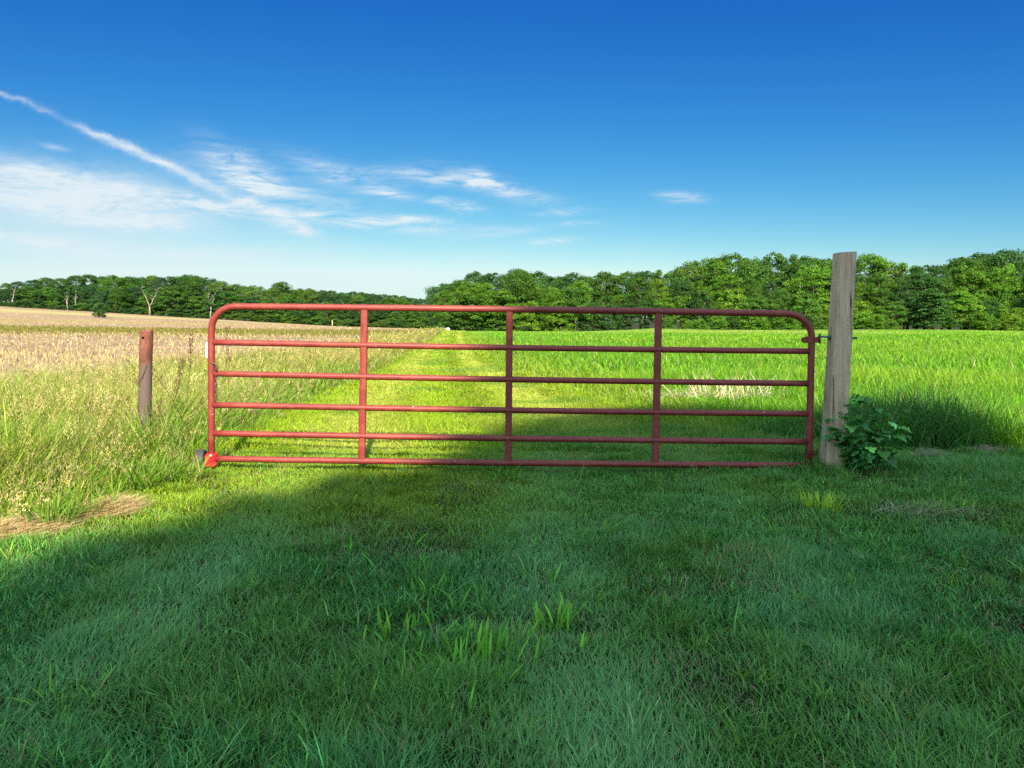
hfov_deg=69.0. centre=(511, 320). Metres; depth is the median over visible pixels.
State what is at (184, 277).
broadleaf tree
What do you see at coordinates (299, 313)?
broadleaf tree
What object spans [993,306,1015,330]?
pointed bush
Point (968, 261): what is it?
broadleaf tree
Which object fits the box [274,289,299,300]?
broadleaf tree
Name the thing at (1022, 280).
broadleaf tree
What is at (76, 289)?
broadleaf tree
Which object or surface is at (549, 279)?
broadleaf tree
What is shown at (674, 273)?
broadleaf tree
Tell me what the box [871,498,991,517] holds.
dead grass patch
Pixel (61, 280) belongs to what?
broadleaf tree
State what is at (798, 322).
edge shrub
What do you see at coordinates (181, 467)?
coarse grass tuft
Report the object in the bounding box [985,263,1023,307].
broadleaf tree
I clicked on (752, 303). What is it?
edge tree
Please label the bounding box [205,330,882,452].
mown track grass
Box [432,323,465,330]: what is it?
edge shrub
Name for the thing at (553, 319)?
edge tree
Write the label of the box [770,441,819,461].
coarse grass tuft
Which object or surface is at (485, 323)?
edge tree
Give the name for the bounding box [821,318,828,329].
edge shrub
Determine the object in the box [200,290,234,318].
broadleaf tree
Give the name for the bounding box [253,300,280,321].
broadleaf tree
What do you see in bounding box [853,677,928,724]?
bright grass tuft
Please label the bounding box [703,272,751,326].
broadleaf tree
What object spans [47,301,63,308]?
edge shrub
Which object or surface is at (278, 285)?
broadleaf tree
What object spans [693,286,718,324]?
broadleaf tree
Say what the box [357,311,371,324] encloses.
broadleaf tree
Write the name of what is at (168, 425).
rough meadow grass
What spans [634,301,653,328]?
edge tree
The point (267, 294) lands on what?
broadleaf tree
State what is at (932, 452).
hay clump
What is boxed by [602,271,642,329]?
broadleaf tree
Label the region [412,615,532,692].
broad blade tuft
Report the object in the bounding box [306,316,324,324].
edge shrub
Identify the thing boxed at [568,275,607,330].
broadleaf tree
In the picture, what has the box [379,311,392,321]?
broadleaf tree
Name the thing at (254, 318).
edge shrub
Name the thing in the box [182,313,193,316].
edge shrub
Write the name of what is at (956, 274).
broadleaf tree
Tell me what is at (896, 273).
broadleaf tree
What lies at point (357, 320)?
edge shrub
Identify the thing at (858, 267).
broadleaf tree
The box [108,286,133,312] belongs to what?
broadleaf tree
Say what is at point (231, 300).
broadleaf tree
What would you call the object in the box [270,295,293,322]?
broadleaf tree
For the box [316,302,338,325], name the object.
broadleaf tree
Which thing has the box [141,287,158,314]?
dead tree
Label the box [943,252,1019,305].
broadleaf tree
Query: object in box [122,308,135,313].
edge shrub
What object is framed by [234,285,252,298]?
broadleaf tree
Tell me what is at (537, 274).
broadleaf tree
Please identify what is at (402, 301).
broadleaf tree
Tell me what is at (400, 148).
sky
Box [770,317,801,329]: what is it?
edge shrub
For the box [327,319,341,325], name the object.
edge shrub
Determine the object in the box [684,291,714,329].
edge tree
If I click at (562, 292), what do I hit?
broadleaf tree
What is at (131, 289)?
broadleaf tree
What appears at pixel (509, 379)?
farm gate
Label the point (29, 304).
edge shrub
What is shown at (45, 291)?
broadleaf tree
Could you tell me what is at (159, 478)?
coarse grass tuft
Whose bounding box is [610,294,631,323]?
broadleaf tree
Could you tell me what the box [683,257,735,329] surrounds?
broadleaf tree
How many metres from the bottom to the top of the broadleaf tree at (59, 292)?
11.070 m
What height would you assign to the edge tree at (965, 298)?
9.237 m
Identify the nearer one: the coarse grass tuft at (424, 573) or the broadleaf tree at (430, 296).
the coarse grass tuft at (424, 573)
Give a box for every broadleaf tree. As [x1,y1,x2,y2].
[0,283,11,299]
[0,290,7,303]
[6,287,24,301]
[7,286,44,304]
[10,281,27,294]
[21,279,49,293]
[30,287,63,305]
[31,292,46,303]
[33,277,56,306]
[52,277,69,293]
[52,284,78,307]
[63,275,88,297]
[69,286,90,305]
[73,274,102,297]
[79,284,97,309]
[86,291,112,310]
[93,276,112,291]
[95,275,137,297]
[101,288,122,310]
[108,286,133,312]
[113,276,141,296]
[122,286,146,307]
[128,293,158,313]
[130,276,154,297]
[142,275,160,292]
[146,276,187,296]
[146,294,167,314]
[154,286,187,314]
[164,274,203,299]
[167,296,199,315]
[173,276,211,316]
[183,296,204,316]
[189,277,217,299]
[198,292,219,312]
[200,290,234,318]
[202,281,237,299]
[212,296,240,319]
[217,284,245,306]
[228,298,245,316]
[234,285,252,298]
[238,296,262,320]
[239,285,265,313]
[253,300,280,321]
[255,287,288,321]
[269,281,295,322]
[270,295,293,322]
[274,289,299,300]
[286,300,313,323]
[290,288,312,323]
[299,288,321,324]
[310,311,323,324]
[312,292,340,313]
[315,290,327,302]
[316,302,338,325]
[326,290,339,297]
[326,293,359,312]
[330,311,353,324]
[345,294,366,326]
[347,291,359,303]
[347,311,358,325]
[356,292,368,303]
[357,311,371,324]
[363,293,383,316]
[365,301,384,326]
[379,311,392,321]
[380,297,400,320]
[384,311,412,326]
[389,297,412,304]
[400,311,424,328]
[408,298,417,304]
[413,298,427,304]
[420,316,431,325]
[423,283,458,326]
[431,289,454,322]
[432,315,441,325]
[445,279,460,330]
[448,279,489,330]
[457,271,487,303]
[471,272,516,330]
[480,282,497,329]
[495,270,545,328]
[496,268,535,299]
[513,285,545,322]
[520,270,547,300]
[535,276,577,329]
[535,286,563,330]
[545,285,567,327]
[549,272,597,306]
[562,279,593,330]
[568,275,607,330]
[585,271,625,330]
[593,300,603,330]
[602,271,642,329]
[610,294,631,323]
[617,270,667,328]
[624,276,656,328]
[646,278,670,322]
[647,269,674,328]
[664,266,696,328]
[668,277,692,328]
[671,260,720,319]
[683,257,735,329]
[691,252,770,327]
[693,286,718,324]
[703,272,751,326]
[727,276,765,329]
[738,256,774,323]
[759,251,792,329]
[759,279,782,323]
[770,254,806,329]
[775,255,831,305]
[778,280,802,329]
[789,263,831,329]
[799,258,867,313]
[816,269,861,306]
[854,282,876,311]
[855,260,870,325]
[856,253,902,329]
[858,271,894,329]
[862,260,908,329]
[884,262,924,329]
[888,277,915,329]
[900,264,953,329]
[903,269,946,329]
[925,264,959,329]
[933,276,955,329]
[941,256,990,329]
[942,263,991,329]
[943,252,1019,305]
[958,271,1022,311]
[972,248,1023,303]
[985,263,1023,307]
[1007,257,1023,304]
[1007,275,1023,305]
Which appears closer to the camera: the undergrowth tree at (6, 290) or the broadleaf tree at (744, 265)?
the broadleaf tree at (744, 265)
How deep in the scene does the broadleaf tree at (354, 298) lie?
333.45 m
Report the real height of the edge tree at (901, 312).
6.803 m
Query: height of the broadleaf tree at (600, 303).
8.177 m
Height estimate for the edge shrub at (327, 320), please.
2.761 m
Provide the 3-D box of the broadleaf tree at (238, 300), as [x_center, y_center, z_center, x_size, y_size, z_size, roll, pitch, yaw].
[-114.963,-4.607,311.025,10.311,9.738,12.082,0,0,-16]
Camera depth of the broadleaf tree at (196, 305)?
306.64 m
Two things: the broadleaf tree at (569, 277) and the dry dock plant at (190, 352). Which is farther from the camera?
the broadleaf tree at (569, 277)
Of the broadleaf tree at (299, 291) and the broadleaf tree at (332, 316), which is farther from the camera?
the broadleaf tree at (299, 291)
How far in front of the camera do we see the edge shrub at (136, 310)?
301.24 m
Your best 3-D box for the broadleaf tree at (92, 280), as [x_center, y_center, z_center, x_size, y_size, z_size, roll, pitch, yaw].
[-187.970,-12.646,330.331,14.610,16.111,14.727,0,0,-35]
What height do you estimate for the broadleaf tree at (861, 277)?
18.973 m
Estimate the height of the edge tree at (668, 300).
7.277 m
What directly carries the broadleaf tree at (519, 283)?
on the ground at (32, 314)
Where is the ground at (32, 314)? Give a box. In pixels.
[0,304,1023,767]
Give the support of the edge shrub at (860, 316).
on the ground at (32, 314)
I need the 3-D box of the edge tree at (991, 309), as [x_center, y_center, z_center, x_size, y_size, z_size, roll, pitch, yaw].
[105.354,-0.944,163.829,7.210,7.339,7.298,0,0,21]
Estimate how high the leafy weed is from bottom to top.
0.656 m
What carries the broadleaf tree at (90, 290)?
on the ground at (32, 314)
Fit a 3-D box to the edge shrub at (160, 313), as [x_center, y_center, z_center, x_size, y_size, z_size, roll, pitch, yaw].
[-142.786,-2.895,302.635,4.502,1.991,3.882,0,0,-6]
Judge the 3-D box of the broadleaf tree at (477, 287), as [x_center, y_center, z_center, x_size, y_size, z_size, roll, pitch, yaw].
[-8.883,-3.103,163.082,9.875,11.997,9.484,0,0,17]
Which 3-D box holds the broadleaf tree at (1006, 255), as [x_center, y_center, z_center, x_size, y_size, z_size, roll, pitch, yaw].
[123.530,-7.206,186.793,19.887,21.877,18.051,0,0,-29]
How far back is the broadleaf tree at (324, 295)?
325.77 m
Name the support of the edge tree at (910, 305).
on the ground at (32, 314)
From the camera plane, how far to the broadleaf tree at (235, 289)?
334.93 m
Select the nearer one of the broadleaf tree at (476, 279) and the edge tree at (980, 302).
the edge tree at (980, 302)
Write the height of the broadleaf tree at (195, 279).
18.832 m
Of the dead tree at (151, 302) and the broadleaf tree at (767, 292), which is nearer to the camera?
the broadleaf tree at (767, 292)
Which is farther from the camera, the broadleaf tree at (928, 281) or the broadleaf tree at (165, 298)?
the broadleaf tree at (165, 298)
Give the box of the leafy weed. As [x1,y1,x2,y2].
[822,394,911,476]
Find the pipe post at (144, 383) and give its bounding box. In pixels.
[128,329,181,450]
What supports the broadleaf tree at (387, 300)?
on the ground at (32, 314)
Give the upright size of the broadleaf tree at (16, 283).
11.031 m
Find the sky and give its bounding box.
[0,0,1023,322]
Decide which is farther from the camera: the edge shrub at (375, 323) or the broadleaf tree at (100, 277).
the broadleaf tree at (100, 277)
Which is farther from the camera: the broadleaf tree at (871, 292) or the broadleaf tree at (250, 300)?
the broadleaf tree at (250, 300)
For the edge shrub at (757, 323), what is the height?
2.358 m
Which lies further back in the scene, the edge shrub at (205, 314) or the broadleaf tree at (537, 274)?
the edge shrub at (205, 314)
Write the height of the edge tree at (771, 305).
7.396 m
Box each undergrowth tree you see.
[0,289,9,303]
[423,313,440,325]
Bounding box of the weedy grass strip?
[0,322,415,339]
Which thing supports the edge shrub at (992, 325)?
on the ground at (32, 314)
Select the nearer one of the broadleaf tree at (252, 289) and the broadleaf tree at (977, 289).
the broadleaf tree at (977, 289)
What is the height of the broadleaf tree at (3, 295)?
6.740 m
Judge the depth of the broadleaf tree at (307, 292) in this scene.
324.04 m
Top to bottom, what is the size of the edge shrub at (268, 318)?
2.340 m
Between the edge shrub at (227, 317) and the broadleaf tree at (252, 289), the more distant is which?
the broadleaf tree at (252, 289)
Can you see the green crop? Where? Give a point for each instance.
(950, 390)
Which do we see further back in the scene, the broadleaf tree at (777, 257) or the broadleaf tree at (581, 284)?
the broadleaf tree at (777, 257)
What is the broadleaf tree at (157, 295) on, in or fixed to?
on the ground at (32, 314)
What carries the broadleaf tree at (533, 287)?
on the ground at (32, 314)
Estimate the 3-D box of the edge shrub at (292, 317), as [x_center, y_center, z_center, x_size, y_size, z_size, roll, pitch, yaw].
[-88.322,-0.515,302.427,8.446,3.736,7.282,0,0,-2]
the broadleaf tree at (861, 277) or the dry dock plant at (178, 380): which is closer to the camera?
the dry dock plant at (178, 380)
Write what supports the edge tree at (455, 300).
on the ground at (32, 314)
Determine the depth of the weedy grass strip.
76.38 m
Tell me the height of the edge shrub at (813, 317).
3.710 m
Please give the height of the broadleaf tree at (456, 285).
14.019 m
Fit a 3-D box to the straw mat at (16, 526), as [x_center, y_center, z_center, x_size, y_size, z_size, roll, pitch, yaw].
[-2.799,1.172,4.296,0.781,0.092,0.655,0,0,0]
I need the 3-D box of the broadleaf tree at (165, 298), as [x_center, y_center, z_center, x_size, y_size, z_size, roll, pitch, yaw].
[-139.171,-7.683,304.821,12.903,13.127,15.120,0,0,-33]
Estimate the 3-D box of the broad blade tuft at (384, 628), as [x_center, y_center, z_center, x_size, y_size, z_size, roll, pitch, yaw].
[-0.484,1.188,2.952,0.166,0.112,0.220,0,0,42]
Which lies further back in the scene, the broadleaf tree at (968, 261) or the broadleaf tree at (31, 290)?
the broadleaf tree at (31, 290)
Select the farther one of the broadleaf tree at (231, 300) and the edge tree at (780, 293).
the broadleaf tree at (231, 300)
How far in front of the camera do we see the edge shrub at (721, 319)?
156.18 m
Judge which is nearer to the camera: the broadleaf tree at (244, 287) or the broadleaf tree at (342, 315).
the broadleaf tree at (342, 315)
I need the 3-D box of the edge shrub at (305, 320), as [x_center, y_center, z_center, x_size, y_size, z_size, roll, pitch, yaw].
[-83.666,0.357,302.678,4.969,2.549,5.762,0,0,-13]
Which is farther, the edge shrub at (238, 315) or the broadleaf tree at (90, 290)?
the broadleaf tree at (90, 290)
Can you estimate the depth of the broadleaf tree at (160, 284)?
326.42 m
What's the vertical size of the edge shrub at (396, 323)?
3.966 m
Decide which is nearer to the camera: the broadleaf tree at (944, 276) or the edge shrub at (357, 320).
the broadleaf tree at (944, 276)
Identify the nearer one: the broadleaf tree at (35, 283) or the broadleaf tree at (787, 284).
the broadleaf tree at (787, 284)
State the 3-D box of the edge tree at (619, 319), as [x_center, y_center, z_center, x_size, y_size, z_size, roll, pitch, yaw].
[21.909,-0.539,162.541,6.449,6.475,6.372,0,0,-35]
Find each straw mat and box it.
[0,511,88,541]
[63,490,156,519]
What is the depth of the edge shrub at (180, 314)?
301.80 m
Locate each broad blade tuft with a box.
[367,606,413,640]
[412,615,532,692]
[516,596,574,631]
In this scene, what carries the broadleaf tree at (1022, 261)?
on the ground at (32, 314)
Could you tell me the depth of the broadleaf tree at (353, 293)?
468.17 m
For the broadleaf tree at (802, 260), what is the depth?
185.09 m
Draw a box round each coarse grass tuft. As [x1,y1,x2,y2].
[3,487,105,530]
[78,447,193,490]
[118,450,204,477]
[380,553,466,594]
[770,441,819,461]
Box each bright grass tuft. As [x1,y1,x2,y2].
[795,487,846,512]
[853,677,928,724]
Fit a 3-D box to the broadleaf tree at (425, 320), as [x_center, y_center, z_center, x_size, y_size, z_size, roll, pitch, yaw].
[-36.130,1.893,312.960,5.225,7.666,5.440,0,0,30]
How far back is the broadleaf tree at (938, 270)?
182.54 m
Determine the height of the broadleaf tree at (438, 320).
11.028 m
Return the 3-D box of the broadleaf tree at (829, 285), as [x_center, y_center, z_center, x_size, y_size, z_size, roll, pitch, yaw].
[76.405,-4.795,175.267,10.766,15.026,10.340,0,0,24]
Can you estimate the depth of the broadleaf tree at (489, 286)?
175.20 m
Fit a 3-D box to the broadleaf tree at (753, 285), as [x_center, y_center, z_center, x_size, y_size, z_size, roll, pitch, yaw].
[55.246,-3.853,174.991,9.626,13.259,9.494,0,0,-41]
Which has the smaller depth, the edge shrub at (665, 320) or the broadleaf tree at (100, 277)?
the edge shrub at (665, 320)
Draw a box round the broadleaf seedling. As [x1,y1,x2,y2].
[800,630,820,653]
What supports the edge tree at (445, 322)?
on the ground at (32, 314)
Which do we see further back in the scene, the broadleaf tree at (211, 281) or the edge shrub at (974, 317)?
the broadleaf tree at (211, 281)
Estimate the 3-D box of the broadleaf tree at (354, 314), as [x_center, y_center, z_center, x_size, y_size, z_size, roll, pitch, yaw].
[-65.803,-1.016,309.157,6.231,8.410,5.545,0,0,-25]
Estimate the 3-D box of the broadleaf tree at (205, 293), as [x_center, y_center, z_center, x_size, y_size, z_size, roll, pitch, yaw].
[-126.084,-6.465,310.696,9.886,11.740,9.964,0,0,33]
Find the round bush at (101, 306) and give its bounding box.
[91,301,110,317]
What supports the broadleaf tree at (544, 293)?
on the ground at (32, 314)
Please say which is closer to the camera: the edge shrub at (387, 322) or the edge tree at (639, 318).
the edge tree at (639, 318)
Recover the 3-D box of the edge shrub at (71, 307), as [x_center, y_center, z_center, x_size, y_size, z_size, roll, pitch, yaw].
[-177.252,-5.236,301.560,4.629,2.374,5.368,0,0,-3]
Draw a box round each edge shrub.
[12,300,26,306]
[19,301,34,307]
[38,303,51,307]
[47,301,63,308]
[67,305,78,309]
[73,303,88,310]
[84,303,94,310]
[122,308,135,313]
[132,307,145,313]
[145,310,156,314]
[155,311,164,315]
[164,311,175,315]
[176,312,184,316]
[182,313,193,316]
[201,312,212,317]
[222,314,235,319]
[228,313,241,319]
[237,313,257,320]
[251,315,265,320]
[259,316,270,321]
[270,318,280,322]
[285,315,303,323]
[300,318,310,323]
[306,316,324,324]
[321,319,333,325]
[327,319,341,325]
[336,319,354,326]
[347,318,360,326]
[369,322,383,327]
[373,319,396,327]
[388,321,404,327]
[407,322,426,328]
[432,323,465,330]
[662,317,675,328]
[682,320,696,328]
[692,318,707,329]
[702,316,729,329]
[720,316,753,329]
[738,316,772,329]
[754,320,770,329]
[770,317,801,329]
[787,321,803,329]
[799,313,827,329]
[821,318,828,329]
[853,312,872,329]
[862,313,887,328]
[884,319,899,329]
[964,311,999,329]
[975,317,1000,329]
[998,313,1023,330]
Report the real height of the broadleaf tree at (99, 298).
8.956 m
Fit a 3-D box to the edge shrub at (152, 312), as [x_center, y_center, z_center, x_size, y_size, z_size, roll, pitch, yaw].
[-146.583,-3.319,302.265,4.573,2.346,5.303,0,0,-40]
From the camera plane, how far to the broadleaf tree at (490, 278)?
182.09 m
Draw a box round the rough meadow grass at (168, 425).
[0,327,447,559]
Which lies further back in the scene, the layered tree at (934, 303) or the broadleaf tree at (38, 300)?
the broadleaf tree at (38, 300)
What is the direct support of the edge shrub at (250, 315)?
on the ground at (32, 314)
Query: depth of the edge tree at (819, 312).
162.57 m
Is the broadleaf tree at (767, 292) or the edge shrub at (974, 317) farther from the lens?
the broadleaf tree at (767, 292)
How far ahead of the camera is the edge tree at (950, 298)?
163.28 m
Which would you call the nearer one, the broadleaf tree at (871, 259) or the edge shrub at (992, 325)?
the edge shrub at (992, 325)
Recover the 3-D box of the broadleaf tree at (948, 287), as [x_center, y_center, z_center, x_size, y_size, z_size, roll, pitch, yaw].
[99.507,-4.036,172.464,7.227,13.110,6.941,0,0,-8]
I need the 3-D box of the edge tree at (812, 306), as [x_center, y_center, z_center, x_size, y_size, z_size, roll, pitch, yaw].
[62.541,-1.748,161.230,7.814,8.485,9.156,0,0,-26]
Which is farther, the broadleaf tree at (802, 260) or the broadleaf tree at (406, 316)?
the broadleaf tree at (406, 316)
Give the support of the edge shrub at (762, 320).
on the ground at (32, 314)
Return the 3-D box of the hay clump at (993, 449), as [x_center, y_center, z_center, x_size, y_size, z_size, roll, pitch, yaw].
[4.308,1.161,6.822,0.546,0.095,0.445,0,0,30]
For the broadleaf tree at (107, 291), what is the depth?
307.98 m
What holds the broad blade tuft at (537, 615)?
on the ground at (32, 314)
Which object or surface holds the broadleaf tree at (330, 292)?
on the ground at (32, 314)
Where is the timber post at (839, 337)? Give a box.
[818,251,857,468]
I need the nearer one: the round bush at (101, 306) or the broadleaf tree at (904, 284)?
the broadleaf tree at (904, 284)
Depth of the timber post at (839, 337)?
5.95 m
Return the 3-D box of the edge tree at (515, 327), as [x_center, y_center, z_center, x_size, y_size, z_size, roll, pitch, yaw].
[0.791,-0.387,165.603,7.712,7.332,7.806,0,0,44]
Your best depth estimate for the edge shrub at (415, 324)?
300.21 m
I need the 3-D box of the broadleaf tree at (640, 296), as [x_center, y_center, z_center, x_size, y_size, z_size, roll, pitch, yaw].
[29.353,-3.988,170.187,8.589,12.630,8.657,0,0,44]
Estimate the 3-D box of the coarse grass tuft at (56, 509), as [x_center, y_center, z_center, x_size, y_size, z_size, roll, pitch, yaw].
[-2.736,1.113,4.403,0.749,0.217,0.544,0,0,-44]
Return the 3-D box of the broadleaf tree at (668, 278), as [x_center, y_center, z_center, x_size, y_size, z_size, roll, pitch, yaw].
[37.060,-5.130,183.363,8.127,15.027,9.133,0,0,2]
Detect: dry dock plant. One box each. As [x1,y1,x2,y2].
[171,357,184,408]
[187,328,193,422]
[225,327,230,410]
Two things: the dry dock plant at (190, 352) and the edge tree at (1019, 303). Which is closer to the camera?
the dry dock plant at (190, 352)
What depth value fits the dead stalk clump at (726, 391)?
11.11 m
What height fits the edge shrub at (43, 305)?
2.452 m
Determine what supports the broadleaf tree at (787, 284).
on the ground at (32, 314)
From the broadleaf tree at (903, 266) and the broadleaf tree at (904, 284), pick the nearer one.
the broadleaf tree at (904, 284)
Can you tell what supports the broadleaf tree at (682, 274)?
on the ground at (32, 314)
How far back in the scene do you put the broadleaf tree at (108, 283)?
324.13 m
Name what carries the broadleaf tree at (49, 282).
on the ground at (32, 314)
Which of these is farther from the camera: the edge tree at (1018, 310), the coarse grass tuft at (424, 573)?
the edge tree at (1018, 310)
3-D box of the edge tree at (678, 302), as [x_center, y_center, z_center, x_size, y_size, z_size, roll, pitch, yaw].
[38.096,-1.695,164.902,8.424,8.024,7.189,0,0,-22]
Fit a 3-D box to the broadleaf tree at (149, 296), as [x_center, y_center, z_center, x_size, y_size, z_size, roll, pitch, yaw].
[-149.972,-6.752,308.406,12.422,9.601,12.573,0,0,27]
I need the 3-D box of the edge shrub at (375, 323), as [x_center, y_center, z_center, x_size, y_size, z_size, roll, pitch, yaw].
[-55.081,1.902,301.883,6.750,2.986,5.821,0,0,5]
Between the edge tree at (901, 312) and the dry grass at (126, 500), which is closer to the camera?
the dry grass at (126, 500)
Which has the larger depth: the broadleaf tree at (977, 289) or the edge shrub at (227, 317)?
the edge shrub at (227, 317)
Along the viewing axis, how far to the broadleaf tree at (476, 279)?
181.02 m
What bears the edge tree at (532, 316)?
on the ground at (32, 314)
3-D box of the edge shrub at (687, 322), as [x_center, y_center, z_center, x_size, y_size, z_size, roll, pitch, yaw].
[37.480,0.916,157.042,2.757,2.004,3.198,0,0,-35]
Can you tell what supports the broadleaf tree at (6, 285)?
on the ground at (32, 314)
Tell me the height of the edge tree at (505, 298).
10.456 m
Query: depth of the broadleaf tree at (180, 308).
305.32 m
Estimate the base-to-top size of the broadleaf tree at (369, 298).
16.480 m
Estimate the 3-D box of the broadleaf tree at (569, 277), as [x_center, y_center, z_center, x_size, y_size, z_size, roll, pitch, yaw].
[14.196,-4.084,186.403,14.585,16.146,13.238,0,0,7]
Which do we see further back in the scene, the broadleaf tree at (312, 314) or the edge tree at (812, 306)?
the broadleaf tree at (312, 314)
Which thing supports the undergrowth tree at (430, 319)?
on the ground at (32, 314)
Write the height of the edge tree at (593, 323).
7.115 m
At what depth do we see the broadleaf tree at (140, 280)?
333.97 m
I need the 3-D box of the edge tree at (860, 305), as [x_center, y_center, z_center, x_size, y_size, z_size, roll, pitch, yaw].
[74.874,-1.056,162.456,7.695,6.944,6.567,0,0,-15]
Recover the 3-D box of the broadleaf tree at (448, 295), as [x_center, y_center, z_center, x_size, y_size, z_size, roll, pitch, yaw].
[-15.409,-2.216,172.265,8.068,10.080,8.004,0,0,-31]
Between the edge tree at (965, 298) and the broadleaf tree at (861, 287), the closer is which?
the edge tree at (965, 298)
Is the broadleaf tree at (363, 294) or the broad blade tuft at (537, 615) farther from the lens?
the broadleaf tree at (363, 294)
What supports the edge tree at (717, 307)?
on the ground at (32, 314)
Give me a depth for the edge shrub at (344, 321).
300.39 m
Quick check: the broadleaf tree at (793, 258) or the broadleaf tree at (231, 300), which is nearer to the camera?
the broadleaf tree at (793, 258)
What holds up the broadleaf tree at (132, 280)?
on the ground at (32, 314)
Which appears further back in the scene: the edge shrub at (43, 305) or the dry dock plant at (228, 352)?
the edge shrub at (43, 305)
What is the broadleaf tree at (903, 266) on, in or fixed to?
on the ground at (32, 314)
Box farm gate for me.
[195,303,818,468]
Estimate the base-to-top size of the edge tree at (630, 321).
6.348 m
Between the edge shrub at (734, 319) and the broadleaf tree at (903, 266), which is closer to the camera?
the edge shrub at (734, 319)
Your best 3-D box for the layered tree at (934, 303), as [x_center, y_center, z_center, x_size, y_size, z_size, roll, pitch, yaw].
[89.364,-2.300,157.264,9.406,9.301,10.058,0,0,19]
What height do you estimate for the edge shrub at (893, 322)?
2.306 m
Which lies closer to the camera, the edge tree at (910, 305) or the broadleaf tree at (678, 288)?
the edge tree at (910, 305)
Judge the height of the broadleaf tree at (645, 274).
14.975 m
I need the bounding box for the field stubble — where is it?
[0,313,419,381]
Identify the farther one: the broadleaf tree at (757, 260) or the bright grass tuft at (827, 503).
the broadleaf tree at (757, 260)
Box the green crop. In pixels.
[468,328,1023,450]
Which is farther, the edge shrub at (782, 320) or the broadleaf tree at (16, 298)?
the broadleaf tree at (16, 298)
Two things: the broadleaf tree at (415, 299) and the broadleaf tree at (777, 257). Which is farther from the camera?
the broadleaf tree at (415, 299)
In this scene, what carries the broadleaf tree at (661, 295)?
on the ground at (32, 314)
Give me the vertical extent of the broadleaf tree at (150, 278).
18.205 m
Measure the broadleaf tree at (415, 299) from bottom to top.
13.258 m
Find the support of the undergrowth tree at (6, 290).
on the ground at (32, 314)
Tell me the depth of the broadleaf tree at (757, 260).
189.96 m
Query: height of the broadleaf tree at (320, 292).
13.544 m
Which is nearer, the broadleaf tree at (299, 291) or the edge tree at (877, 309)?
the edge tree at (877, 309)
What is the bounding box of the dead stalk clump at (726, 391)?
[642,371,802,404]
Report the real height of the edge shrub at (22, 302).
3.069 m
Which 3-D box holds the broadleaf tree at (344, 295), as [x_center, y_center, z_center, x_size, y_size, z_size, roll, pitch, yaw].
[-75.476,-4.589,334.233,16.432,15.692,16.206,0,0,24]
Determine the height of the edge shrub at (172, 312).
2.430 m
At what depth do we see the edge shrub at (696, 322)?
155.88 m
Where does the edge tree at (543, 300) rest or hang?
on the ground at (32, 314)
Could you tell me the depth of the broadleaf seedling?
2.79 m
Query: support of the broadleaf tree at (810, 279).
on the ground at (32, 314)
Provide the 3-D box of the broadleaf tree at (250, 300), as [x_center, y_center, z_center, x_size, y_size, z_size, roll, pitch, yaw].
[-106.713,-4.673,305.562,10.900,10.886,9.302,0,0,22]
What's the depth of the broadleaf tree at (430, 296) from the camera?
188.40 m
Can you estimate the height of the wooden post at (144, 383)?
1.427 m
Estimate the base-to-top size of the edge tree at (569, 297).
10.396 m
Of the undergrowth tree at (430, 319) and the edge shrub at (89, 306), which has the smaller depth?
the edge shrub at (89, 306)
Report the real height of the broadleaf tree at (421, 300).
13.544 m
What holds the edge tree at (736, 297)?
on the ground at (32, 314)
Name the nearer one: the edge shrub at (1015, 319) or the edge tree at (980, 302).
the edge shrub at (1015, 319)
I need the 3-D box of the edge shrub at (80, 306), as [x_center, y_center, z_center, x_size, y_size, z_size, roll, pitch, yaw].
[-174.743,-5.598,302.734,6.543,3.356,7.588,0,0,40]
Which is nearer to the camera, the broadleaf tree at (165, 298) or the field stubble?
the field stubble
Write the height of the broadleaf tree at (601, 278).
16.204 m
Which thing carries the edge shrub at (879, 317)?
on the ground at (32, 314)
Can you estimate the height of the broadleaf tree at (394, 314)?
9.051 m
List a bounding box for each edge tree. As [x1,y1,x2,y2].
[438,302,468,329]
[445,291,485,330]
[458,300,502,330]
[481,289,520,330]
[500,302,531,330]
[513,300,545,330]
[538,296,558,330]
[543,298,581,330]
[557,287,593,330]
[576,302,610,330]
[597,303,625,330]
[611,303,636,329]
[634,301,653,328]
[651,297,675,328]
[667,295,698,328]
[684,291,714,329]
[714,304,725,327]
[716,288,749,329]
[735,297,765,329]
[752,298,780,329]
[768,289,796,329]
[784,293,822,326]
[814,304,828,329]
[853,300,872,329]
[868,306,890,328]
[884,300,908,328]
[897,296,932,329]
[937,290,993,329]
[939,297,959,329]
[962,300,989,329]
[982,300,1002,329]
[1009,295,1023,315]
[1009,307,1023,330]
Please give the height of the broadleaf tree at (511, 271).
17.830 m
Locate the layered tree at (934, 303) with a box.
[909,288,961,329]
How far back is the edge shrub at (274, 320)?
302.06 m
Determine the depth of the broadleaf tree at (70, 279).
330.06 m
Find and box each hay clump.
[907,445,961,456]
[952,443,1012,453]

